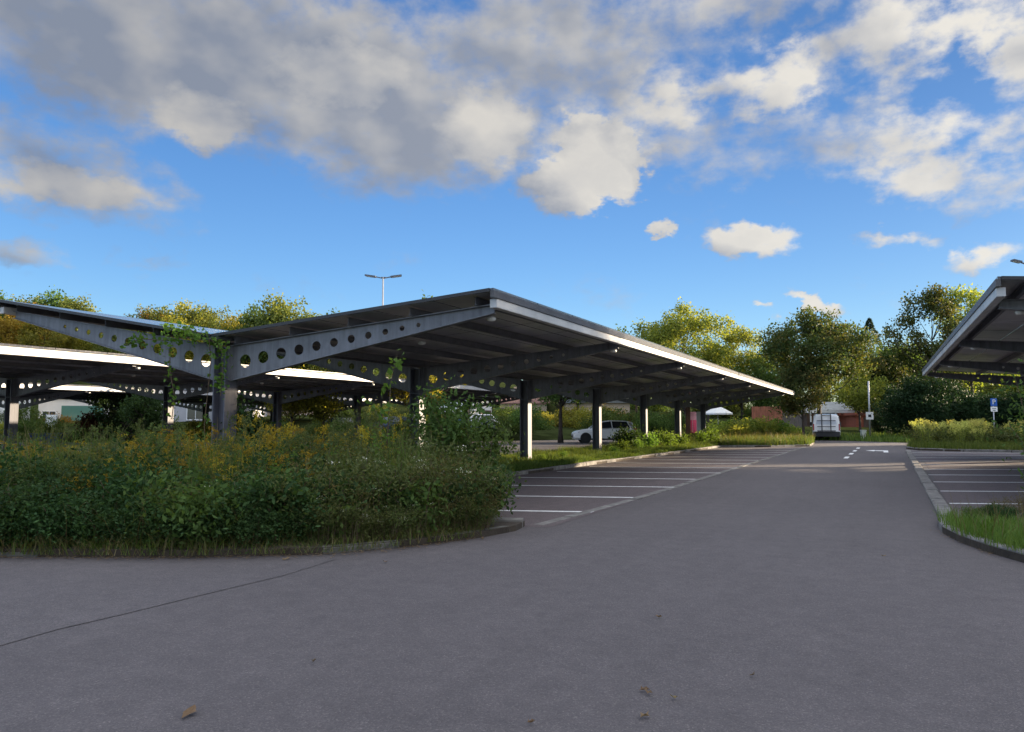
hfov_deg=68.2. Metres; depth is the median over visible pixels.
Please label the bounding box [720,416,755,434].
meadow shrub
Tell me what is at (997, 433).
meadow shrub
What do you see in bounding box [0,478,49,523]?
bramble shrub
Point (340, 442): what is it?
goldenrod plant
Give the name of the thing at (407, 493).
leafy weed
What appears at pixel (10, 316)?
hill tree
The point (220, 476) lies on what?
bramble shrub
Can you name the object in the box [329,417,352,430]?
garden shrub
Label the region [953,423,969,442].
goldenrod plant
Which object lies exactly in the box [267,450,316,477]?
goldenrod plant
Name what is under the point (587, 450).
grass
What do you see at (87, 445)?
goldenrod plant
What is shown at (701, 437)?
shrub
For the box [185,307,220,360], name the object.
hill tree
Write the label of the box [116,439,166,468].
goldenrod plant
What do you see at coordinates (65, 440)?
goldenrod plant
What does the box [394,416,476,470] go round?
weed shrub
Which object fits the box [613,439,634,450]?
shrub
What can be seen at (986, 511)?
leafy weed
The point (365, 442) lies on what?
goldenrod plant
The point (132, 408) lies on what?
car park tree
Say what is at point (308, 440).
goldenrod plant
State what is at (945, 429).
goldenrod plant
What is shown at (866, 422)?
door
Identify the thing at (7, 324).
hill tree
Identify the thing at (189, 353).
hill tree
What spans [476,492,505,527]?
weed shrub
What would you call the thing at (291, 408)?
car park tree
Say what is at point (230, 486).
weed shrub
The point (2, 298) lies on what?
hill tree
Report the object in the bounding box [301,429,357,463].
goldenrod plant
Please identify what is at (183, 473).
leafy weed
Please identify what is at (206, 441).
goldenrod plant
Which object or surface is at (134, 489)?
leafy weed
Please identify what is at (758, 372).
maple tree
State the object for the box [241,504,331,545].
bramble shrub
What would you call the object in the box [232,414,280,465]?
goldenrod plant
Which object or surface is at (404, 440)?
goldenrod plant
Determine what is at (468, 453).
weed shrub
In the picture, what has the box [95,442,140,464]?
goldenrod plant
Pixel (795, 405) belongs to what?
tree
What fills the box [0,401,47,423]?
garden shrub
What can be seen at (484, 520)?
weed shrub
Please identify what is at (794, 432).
meadow shrub
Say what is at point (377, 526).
weed shrub
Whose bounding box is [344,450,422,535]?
weed shrub
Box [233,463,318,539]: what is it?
leafy weed
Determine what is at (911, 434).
meadow shrub
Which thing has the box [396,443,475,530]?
weed shrub
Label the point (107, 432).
goldenrod plant
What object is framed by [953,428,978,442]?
meadow shrub
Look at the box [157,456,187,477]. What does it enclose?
goldenrod plant
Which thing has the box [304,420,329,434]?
garden shrub
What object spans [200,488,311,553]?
bramble shrub
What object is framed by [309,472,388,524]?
weed shrub
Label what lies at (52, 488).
bramble shrub
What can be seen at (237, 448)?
goldenrod plant
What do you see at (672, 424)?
garden shrub
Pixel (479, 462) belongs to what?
weed shrub
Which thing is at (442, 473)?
weed shrub
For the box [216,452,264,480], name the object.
goldenrod plant
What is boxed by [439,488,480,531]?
weed shrub
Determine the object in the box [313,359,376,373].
distant tree
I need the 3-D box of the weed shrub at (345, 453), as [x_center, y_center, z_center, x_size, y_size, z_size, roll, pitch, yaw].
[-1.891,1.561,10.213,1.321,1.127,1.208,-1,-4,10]
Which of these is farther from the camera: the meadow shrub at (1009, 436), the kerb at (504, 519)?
the meadow shrub at (1009, 436)
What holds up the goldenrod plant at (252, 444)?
on the planting bed at (513, 526)
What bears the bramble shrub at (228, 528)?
on the planting bed at (513, 526)
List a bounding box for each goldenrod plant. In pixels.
[3,428,20,455]
[6,461,34,483]
[9,424,66,462]
[10,461,78,493]
[14,445,76,458]
[20,422,72,459]
[36,440,91,460]
[43,453,119,484]
[46,459,97,483]
[53,459,102,489]
[54,444,142,478]
[60,464,112,494]
[79,425,128,463]
[95,441,152,464]
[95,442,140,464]
[98,422,150,469]
[101,456,141,473]
[114,430,153,455]
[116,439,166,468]
[129,418,187,459]
[134,437,196,466]
[138,434,176,451]
[143,421,188,473]
[155,428,205,452]
[155,454,190,479]
[157,429,200,444]
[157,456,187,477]
[164,426,219,480]
[167,441,202,467]
[184,430,236,469]
[197,445,246,480]
[200,464,255,484]
[206,443,236,468]
[211,411,270,478]
[211,457,247,481]
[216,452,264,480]
[219,437,259,468]
[226,436,274,455]
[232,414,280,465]
[245,430,316,468]
[245,458,272,474]
[246,431,285,453]
[247,443,293,468]
[248,410,298,466]
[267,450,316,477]
[270,432,313,459]
[275,431,325,475]
[280,426,328,452]
[280,428,326,467]
[287,436,325,464]
[288,432,347,467]
[299,451,344,476]
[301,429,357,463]
[304,435,349,462]
[307,425,338,450]
[317,425,368,458]
[324,411,359,454]
[338,408,379,466]
[358,414,408,467]
[360,405,414,445]
[361,406,411,464]
[379,430,415,457]
[910,417,927,432]
[913,424,926,445]
[918,418,934,442]
[937,420,955,432]
[937,422,955,442]
[947,420,967,442]
[947,428,959,440]
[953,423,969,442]
[954,421,974,442]
[967,419,986,441]
[970,418,983,431]
[970,428,985,444]
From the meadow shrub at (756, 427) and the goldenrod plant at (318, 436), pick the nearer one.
the goldenrod plant at (318, 436)
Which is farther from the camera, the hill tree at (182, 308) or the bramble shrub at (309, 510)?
the hill tree at (182, 308)
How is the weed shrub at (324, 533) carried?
on the planting bed at (513, 526)
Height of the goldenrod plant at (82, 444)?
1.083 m
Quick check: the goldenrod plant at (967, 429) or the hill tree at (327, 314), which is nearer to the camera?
the goldenrod plant at (967, 429)
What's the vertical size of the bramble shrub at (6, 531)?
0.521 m
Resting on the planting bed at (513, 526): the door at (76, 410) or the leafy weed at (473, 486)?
the leafy weed at (473, 486)
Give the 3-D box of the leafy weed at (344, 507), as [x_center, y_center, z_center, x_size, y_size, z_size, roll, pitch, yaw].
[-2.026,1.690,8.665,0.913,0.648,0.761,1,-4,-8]
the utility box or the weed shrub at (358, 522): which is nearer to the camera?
the weed shrub at (358, 522)
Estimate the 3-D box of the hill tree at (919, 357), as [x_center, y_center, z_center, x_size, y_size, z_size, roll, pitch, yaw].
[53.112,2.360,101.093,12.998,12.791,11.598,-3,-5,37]
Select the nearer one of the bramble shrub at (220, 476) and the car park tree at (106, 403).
the bramble shrub at (220, 476)
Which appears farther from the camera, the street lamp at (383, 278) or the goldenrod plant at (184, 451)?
the street lamp at (383, 278)
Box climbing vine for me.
[120,320,232,444]
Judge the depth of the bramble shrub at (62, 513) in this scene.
8.26 m
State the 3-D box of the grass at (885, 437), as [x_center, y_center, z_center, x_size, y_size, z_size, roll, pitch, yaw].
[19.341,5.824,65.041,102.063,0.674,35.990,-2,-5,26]
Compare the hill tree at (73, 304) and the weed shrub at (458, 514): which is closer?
the weed shrub at (458, 514)
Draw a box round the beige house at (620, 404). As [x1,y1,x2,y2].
[559,393,629,415]
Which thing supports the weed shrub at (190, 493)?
on the planting bed at (513, 526)
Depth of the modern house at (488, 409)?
83.51 m
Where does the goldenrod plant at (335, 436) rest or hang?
on the planting bed at (513, 526)
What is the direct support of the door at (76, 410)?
in the pavilion
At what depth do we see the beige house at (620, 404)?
91.89 m
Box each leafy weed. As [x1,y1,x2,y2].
[106,468,199,503]
[107,477,186,520]
[117,467,210,525]
[138,481,211,547]
[156,461,209,482]
[158,480,253,545]
[158,481,237,541]
[166,468,215,489]
[204,476,247,495]
[229,464,318,542]
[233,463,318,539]
[260,498,307,541]
[295,487,372,541]
[301,461,384,530]
[359,497,404,533]
[367,463,442,503]
[369,473,427,515]
[385,474,458,535]
[421,470,498,529]
[441,451,517,515]
[443,462,516,517]
[470,460,520,514]
[960,505,977,514]
[967,509,985,518]
[980,501,1000,515]
[983,505,1005,518]
[993,507,1013,519]
[999,506,1020,516]
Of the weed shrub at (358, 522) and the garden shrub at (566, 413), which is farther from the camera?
the garden shrub at (566, 413)
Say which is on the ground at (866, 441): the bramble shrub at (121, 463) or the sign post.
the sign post
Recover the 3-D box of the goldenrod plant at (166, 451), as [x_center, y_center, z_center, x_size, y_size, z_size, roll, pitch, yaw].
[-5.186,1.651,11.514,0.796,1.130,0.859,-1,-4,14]
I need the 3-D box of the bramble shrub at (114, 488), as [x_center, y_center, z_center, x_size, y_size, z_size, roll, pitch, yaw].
[-4.583,1.548,8.838,1.868,0.953,1.592,3,-5,-36]
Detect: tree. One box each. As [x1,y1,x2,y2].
[0,290,20,341]
[0,314,38,344]
[1,301,65,344]
[3,294,45,319]
[10,322,79,348]
[29,285,76,309]
[41,294,101,348]
[70,330,102,351]
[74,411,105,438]
[83,328,143,353]
[85,384,162,442]
[101,310,152,348]
[115,387,174,441]
[124,304,170,352]
[134,308,171,351]
[144,313,203,359]
[151,297,209,357]
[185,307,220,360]
[187,300,230,359]
[212,310,246,364]
[218,299,266,364]
[248,286,316,368]
[254,301,306,369]
[263,365,316,437]
[293,308,325,370]
[297,386,345,440]
[309,308,341,372]
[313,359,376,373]
[388,372,465,427]
[534,385,588,442]
[562,391,587,409]
[615,324,632,334]
[629,296,737,414]
[630,398,671,411]
[683,335,732,421]
[690,401,731,417]
[701,323,770,421]
[709,399,748,417]
[730,348,797,417]
[740,397,774,417]
[755,304,885,439]
[771,362,834,434]
[801,389,835,401]
[829,366,899,431]
[845,349,912,415]
[857,318,884,354]
[863,342,924,397]
[879,282,969,386]
[896,336,957,384]
[925,282,1019,392]
[973,373,1023,430]
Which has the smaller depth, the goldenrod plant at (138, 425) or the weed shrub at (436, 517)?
the weed shrub at (436, 517)
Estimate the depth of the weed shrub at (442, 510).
9.23 m
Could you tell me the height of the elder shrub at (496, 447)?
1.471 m
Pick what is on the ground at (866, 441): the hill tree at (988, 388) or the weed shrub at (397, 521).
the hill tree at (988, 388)
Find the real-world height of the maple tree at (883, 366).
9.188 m
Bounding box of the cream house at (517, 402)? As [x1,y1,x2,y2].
[496,387,549,410]
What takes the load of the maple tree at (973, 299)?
on the ground at (866, 441)
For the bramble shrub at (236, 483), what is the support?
on the planting bed at (513, 526)
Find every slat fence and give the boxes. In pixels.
[751,406,782,426]
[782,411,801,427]
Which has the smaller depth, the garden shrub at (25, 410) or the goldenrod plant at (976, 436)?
the goldenrod plant at (976, 436)
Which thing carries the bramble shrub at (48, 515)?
on the planting bed at (513, 526)
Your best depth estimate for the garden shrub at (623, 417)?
67.90 m
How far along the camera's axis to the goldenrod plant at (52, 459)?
9.82 m
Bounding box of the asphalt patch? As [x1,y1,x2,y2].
[0,559,334,644]
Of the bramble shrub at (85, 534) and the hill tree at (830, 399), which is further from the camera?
the hill tree at (830, 399)
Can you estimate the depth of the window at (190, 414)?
65.82 m
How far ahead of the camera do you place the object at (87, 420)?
51.35 m
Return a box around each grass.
[0,409,486,483]
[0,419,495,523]
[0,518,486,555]
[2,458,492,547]
[497,439,718,470]
[657,429,815,444]
[673,432,814,445]
[720,431,1004,442]
[906,438,1023,449]
[930,504,1023,552]
[950,485,1023,541]
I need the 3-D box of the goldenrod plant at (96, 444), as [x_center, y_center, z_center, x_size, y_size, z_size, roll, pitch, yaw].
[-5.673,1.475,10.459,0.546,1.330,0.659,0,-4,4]
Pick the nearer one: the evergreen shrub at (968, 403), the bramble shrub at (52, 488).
the bramble shrub at (52, 488)
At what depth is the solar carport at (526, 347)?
17.20 m
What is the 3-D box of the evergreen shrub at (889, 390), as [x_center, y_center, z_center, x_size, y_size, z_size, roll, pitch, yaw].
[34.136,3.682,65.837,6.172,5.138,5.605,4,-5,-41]
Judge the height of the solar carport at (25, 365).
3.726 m
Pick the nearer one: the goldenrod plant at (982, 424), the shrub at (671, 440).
the shrub at (671, 440)
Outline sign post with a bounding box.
[866,381,873,434]
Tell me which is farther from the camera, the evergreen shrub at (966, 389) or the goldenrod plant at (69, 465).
the evergreen shrub at (966, 389)
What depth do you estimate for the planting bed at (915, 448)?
36.54 m
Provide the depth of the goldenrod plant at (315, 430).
13.77 m
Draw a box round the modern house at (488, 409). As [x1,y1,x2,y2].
[439,400,491,416]
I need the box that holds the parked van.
[810,414,840,439]
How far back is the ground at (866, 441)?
53.22 m
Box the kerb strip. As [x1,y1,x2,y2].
[537,447,804,524]
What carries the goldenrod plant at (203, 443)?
on the planting bed at (513, 526)
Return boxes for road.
[0,440,1023,731]
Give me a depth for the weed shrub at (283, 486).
8.59 m
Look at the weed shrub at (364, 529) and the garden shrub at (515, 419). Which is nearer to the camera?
the weed shrub at (364, 529)
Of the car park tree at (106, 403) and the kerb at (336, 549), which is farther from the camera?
the car park tree at (106, 403)
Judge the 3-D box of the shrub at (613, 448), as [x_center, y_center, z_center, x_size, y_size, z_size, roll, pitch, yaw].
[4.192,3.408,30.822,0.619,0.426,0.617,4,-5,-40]
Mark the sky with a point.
(608, 163)
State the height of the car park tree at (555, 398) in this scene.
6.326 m
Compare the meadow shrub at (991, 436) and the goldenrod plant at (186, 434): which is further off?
the meadow shrub at (991, 436)
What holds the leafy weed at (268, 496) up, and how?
on the planting bed at (513, 526)
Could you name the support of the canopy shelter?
on the ground at (866, 441)
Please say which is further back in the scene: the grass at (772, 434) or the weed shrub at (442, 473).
the grass at (772, 434)
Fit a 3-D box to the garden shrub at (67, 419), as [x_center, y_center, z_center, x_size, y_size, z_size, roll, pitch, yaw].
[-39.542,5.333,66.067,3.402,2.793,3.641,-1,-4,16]
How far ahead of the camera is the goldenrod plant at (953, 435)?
40.72 m
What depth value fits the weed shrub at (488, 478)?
9.67 m
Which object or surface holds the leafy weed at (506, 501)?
on the planting bed at (513, 526)
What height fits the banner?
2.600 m
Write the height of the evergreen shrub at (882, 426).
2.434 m
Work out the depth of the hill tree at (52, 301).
128.88 m
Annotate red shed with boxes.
[837,413,874,426]
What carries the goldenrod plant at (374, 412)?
on the planting bed at (513, 526)
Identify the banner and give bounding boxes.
[685,407,696,434]
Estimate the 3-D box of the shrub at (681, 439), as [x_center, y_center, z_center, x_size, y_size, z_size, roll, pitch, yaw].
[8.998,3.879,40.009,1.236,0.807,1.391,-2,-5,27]
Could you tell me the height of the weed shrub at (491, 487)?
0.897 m
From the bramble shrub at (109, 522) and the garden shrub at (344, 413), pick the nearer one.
the bramble shrub at (109, 522)
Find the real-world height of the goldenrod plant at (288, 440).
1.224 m
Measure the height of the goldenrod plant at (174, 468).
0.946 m
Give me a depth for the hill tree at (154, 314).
119.00 m
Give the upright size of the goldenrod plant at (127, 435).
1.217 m
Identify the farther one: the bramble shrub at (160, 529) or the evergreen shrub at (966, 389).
the evergreen shrub at (966, 389)
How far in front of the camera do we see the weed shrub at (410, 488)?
9.20 m
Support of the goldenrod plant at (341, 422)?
on the planting bed at (513, 526)
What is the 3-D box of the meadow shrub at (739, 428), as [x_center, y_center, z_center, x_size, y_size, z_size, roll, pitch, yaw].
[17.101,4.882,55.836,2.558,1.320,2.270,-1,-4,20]
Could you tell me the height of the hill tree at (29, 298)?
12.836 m
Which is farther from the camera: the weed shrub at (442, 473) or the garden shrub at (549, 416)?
the garden shrub at (549, 416)
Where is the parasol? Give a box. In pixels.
[706,407,732,414]
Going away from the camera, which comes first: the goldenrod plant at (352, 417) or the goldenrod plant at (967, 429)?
the goldenrod plant at (352, 417)
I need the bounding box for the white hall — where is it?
[0,400,30,421]
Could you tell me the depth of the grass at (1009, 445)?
37.06 m
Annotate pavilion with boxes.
[38,399,108,420]
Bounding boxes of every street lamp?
[365,274,401,428]
[1010,259,1023,263]
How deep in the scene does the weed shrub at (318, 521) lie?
8.45 m
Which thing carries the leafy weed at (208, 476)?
on the planting bed at (513, 526)
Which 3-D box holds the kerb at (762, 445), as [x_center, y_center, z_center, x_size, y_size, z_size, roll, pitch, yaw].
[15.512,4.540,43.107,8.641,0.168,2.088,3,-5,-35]
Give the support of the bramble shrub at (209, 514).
on the planting bed at (513, 526)
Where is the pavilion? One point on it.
(66, 405)
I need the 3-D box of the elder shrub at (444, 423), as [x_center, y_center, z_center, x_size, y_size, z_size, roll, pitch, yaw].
[-0.943,1.159,11.809,2.012,2.157,2.473,2,-5,-24]
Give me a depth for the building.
84.52 m
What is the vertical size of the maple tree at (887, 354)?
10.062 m
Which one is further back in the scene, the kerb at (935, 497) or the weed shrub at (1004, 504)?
the kerb at (935, 497)
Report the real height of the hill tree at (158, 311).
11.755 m
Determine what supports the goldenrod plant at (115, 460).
on the planting bed at (513, 526)
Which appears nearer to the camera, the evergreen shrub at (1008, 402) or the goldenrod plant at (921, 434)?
the goldenrod plant at (921, 434)
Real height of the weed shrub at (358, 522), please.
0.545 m
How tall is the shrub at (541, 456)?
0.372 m
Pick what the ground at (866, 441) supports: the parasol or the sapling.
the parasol
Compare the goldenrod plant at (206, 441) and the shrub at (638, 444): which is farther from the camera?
the shrub at (638, 444)
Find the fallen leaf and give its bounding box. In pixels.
[182,705,195,717]
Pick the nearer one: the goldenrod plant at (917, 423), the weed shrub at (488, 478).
the weed shrub at (488, 478)
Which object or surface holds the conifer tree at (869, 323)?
on the ground at (866, 441)
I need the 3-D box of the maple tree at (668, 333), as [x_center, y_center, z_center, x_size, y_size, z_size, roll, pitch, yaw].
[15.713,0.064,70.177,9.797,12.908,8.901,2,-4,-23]
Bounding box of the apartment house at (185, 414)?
[133,386,266,421]
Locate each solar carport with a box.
[0,288,794,459]
[0,343,518,449]
[0,383,397,441]
[922,276,1023,386]
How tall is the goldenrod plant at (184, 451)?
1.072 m
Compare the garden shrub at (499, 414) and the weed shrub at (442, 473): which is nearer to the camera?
the weed shrub at (442, 473)
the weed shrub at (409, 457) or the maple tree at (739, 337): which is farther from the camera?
the maple tree at (739, 337)
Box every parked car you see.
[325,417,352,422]
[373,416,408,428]
[472,414,497,421]
[571,420,636,442]
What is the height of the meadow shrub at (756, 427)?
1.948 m
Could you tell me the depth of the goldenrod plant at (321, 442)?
12.48 m
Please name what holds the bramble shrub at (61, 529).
on the planting bed at (513, 526)
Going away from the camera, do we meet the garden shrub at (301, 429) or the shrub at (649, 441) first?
the shrub at (649, 441)
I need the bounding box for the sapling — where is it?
[357,349,404,447]
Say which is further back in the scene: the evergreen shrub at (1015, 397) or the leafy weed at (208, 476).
the evergreen shrub at (1015, 397)
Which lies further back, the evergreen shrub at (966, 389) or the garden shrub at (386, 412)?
the garden shrub at (386, 412)
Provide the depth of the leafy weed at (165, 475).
8.53 m
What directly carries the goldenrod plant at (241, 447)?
on the planting bed at (513, 526)
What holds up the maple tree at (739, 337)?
on the ground at (866, 441)
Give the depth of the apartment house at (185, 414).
65.86 m
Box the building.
[788,402,851,426]
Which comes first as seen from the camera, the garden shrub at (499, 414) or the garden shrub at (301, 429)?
the garden shrub at (301, 429)
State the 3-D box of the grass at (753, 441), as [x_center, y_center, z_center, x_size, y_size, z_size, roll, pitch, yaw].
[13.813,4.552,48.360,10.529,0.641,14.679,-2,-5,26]
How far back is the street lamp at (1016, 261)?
40.41 m
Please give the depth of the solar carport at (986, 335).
18.87 m
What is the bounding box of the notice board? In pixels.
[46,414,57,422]
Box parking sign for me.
[990,398,997,424]
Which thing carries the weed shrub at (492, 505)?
on the planting bed at (513, 526)
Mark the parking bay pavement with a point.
(954, 479)
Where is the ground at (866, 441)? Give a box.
[821,439,905,442]
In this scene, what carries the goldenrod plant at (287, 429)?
on the planting bed at (513, 526)
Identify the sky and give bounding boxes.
[0,0,1023,405]
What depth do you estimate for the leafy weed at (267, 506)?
8.45 m
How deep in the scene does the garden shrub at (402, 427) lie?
53.98 m
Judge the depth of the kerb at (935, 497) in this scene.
15.84 m
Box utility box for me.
[860,430,866,437]
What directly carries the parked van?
on the ground at (866, 441)
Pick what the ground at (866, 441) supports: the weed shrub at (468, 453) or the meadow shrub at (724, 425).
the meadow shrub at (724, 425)
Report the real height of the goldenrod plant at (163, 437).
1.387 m
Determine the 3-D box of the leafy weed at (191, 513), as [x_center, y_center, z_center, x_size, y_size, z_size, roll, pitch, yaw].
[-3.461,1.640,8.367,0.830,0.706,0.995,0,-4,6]
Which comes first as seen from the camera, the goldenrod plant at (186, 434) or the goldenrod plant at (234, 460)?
the goldenrod plant at (234, 460)
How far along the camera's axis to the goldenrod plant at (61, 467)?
9.18 m
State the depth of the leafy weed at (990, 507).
10.66 m
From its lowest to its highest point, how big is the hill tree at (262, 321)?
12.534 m
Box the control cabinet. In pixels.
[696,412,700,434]
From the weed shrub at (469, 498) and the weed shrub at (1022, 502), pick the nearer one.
the weed shrub at (469, 498)
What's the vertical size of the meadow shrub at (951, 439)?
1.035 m
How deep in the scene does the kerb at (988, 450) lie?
35.24 m
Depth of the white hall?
63.49 m
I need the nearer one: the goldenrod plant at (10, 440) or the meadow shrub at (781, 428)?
the goldenrod plant at (10, 440)
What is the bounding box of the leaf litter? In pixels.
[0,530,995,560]
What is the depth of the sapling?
11.62 m
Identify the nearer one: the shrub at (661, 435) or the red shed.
the shrub at (661, 435)
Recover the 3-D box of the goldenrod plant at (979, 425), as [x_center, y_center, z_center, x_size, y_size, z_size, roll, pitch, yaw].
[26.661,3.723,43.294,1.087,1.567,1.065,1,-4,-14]
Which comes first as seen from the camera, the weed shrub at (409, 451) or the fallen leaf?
the fallen leaf
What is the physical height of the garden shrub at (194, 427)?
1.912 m
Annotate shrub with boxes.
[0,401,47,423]
[0,419,73,492]
[0,421,3,433]
[0,448,89,497]
[0,466,104,543]
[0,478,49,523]
[0,481,62,545]
[0,482,101,551]
[0,507,61,546]
[3,468,164,550]
[9,479,111,542]
[9,506,108,548]
[17,418,47,438]
[28,415,67,432]
[29,452,127,502]
[38,411,77,423]
[45,488,154,553]
[61,455,196,533]
[67,421,218,499]
[72,422,95,437]
[76,477,245,541]
[80,502,173,548]
[98,472,262,547]
[116,510,204,555]
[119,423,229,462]
[129,484,213,551]
[159,504,249,547]
[164,480,230,507]
[175,464,253,487]
[177,505,268,545]
[184,419,211,435]
[188,461,265,539]
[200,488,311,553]
[202,430,347,480]
[205,459,315,539]
[210,469,293,485]
[216,390,281,444]
[238,466,379,539]
[241,454,335,478]
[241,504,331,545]
[251,492,365,542]
[253,461,348,540]
[266,419,289,430]
[285,426,305,434]
[288,452,393,536]
[292,500,339,543]
[293,439,389,483]
[301,499,352,543]
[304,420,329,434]
[309,441,415,480]
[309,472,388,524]
[314,435,417,534]
[317,498,378,542]
[320,492,375,542]
[326,407,366,420]
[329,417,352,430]
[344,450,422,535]
[348,510,389,540]
[355,505,404,539]
[357,504,415,539]
[361,442,462,506]
[362,403,403,419]
[363,438,443,465]
[373,434,439,479]
[376,466,452,530]
[380,496,427,537]
[382,375,502,462]
[390,504,438,536]
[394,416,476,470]
[394,417,408,436]
[396,432,488,475]
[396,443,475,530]
[406,443,488,525]
[410,500,454,533]
[411,454,476,489]
[417,491,462,531]
[421,443,506,485]
[421,487,466,532]
[428,431,496,466]
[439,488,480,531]
[440,456,507,495]
[443,456,514,522]
[444,489,486,529]
[447,463,513,511]
[449,488,493,530]
[452,415,527,509]
[453,458,509,523]
[457,481,493,529]
[458,447,507,499]
[462,499,507,529]
[474,489,505,526]
[475,417,501,435]
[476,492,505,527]
[490,404,516,427]
[508,402,554,429]
[510,419,536,432]
[532,410,557,425]
[535,452,548,459]
[549,404,588,427]
[555,450,567,457]
[562,405,591,428]
[576,405,618,429]
[586,403,630,419]
[607,406,639,427]
[608,424,643,446]
[609,444,621,451]
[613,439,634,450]
[632,409,662,426]
[632,437,647,448]
[634,411,671,431]
[638,432,662,447]
[650,410,673,421]
[650,427,671,443]
[656,431,684,446]
[663,410,685,429]
[675,432,690,444]
[689,429,717,442]
[699,427,725,441]
[706,419,730,433]
[706,425,722,433]
[710,417,737,434]
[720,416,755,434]
[730,423,761,435]
[739,415,763,433]
[749,415,787,433]
[768,416,799,434]
[784,424,800,434]
[791,425,805,433]
[870,380,927,436]
[871,370,966,435]
[871,415,884,431]
[876,415,895,434]
[890,421,941,442]
[916,422,953,442]
[931,378,984,431]
[941,427,976,443]
[950,383,987,433]
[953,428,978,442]
[963,391,1010,429]
[967,422,1012,441]
[968,429,1008,443]
[980,390,1023,429]
[981,422,1022,441]
[986,498,1011,510]
[998,387,1023,421]
[1005,494,1023,519]
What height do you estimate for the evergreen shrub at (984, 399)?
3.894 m
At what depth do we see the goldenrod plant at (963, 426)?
40.27 m
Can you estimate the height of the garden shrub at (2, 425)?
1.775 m
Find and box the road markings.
[498,448,1023,511]
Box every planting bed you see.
[0,443,719,556]
[720,442,814,446]
[906,447,1017,452]
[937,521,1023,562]
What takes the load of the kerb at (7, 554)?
on the road
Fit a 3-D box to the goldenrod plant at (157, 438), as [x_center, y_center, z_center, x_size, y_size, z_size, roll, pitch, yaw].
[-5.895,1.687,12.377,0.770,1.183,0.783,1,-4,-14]
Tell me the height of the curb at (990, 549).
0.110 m
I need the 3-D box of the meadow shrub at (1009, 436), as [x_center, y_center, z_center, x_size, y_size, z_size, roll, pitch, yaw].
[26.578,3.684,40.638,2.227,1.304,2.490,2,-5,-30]
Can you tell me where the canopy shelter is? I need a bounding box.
[807,410,862,426]
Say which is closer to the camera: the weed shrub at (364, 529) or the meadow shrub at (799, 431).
the weed shrub at (364, 529)
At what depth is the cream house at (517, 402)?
94.88 m
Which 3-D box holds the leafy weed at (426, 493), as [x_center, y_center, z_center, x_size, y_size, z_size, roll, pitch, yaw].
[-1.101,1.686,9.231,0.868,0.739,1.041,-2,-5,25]
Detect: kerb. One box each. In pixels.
[0,552,37,556]
[322,525,506,553]
[492,517,523,527]
[505,445,720,476]
[721,443,812,446]
[906,450,951,514]
[907,446,1022,452]
[938,511,1023,554]
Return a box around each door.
[61,406,102,420]
[863,417,874,426]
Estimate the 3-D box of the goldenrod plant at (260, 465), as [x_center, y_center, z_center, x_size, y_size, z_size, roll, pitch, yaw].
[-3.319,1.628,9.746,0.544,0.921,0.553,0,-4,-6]
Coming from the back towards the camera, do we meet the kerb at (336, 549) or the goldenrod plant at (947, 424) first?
the goldenrod plant at (947, 424)
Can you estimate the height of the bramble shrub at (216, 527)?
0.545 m
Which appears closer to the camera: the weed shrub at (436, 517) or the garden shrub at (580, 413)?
the weed shrub at (436, 517)
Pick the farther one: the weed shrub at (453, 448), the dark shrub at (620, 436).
the dark shrub at (620, 436)
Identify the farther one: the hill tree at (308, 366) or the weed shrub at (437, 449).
the hill tree at (308, 366)
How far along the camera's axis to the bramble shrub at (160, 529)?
8.18 m
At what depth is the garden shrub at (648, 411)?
70.11 m
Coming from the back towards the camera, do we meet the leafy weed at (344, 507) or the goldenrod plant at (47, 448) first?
the goldenrod plant at (47, 448)
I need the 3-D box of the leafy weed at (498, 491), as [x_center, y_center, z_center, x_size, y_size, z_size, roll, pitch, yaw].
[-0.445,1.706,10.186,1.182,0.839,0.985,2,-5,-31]
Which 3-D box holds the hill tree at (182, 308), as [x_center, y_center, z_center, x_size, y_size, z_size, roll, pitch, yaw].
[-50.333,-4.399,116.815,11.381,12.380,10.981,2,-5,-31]
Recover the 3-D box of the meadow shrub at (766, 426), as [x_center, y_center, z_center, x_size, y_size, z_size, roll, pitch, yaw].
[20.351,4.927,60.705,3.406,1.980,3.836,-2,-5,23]
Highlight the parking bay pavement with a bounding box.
[496,447,1023,526]
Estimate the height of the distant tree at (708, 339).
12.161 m
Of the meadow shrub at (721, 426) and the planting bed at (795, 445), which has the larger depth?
the meadow shrub at (721, 426)
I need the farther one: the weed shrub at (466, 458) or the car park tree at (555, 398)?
the car park tree at (555, 398)
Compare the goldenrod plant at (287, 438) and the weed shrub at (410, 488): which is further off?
the goldenrod plant at (287, 438)
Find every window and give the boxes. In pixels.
[42,411,55,418]
[185,404,201,420]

